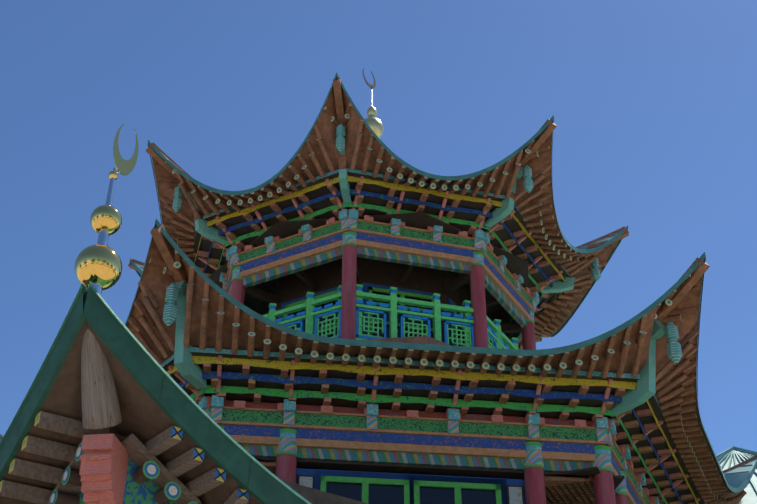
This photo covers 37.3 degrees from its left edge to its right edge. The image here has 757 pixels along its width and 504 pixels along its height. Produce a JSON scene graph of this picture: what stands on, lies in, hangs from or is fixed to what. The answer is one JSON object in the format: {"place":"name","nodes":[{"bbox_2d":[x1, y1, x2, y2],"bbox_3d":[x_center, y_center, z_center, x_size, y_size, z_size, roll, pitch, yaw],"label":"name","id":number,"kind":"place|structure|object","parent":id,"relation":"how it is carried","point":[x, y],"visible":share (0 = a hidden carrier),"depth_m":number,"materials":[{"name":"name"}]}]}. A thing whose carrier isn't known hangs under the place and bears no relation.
{"place":"outdoors","nodes":[
{"label":"outdoors","id":0,"kind":"place"},
{"bbox_2d":[0,0,756,454],"label":"sky","id":1,"kind":"structure","parent":0,"point":[652,103],"materials":[{"name":"blue"}]},
{"label":"ground","id":2,"kind":"structure","parent":0,"visible":0},
{"bbox_2d":[0,283,367,503],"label":"roof","id":3,"kind":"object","parent":2,"relation":"on","point":[104,466],"visible":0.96,"depth_m":7.56,"materials":[{"name":"green paint"}]},
{"bbox_2d":[74,124,137,294],"bbox_3d":[-1.925,-0.242,7.925,0.321,1.762,0.321,9,-34,-13],"label":"crescent finial","id":4,"kind":"object","parent":3,"relation":"on","point":[98,266],"visible":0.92,"depth_m":7.68,"materials":[{"name":"metal"}]},
{"bbox_2d":[0,291,261,503],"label":"roof sheet","id":5,"kind":"object","parent":3,"relation":"on","point":[145,417],"visible":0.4,"depth_m":7.63,"materials":[{"name":"brown wood"}]},
{"bbox_2d":[0,68,756,503],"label":"pagoda tower","id":6,"kind":"structure","parent":2,"relation":"on","point":[346,256],"depth_m":15.45,"materials":[{"name":"wood"}]},
{"bbox_2d":[0,73,756,489],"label":"pagoda roof sheets","id":7,"kind":"object","parent":6,"relation":"on","point":[156,279],"visible":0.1,"depth_m":14.88,"materials":[{"name":"brown wood"}]},
{"bbox_2d":[0,434,756,503],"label":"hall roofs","id":8,"kind":"structure","parent":2,"relation":"on","point":[732,456],"depth_m":22.33,"materials":[{"name":"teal metal"}]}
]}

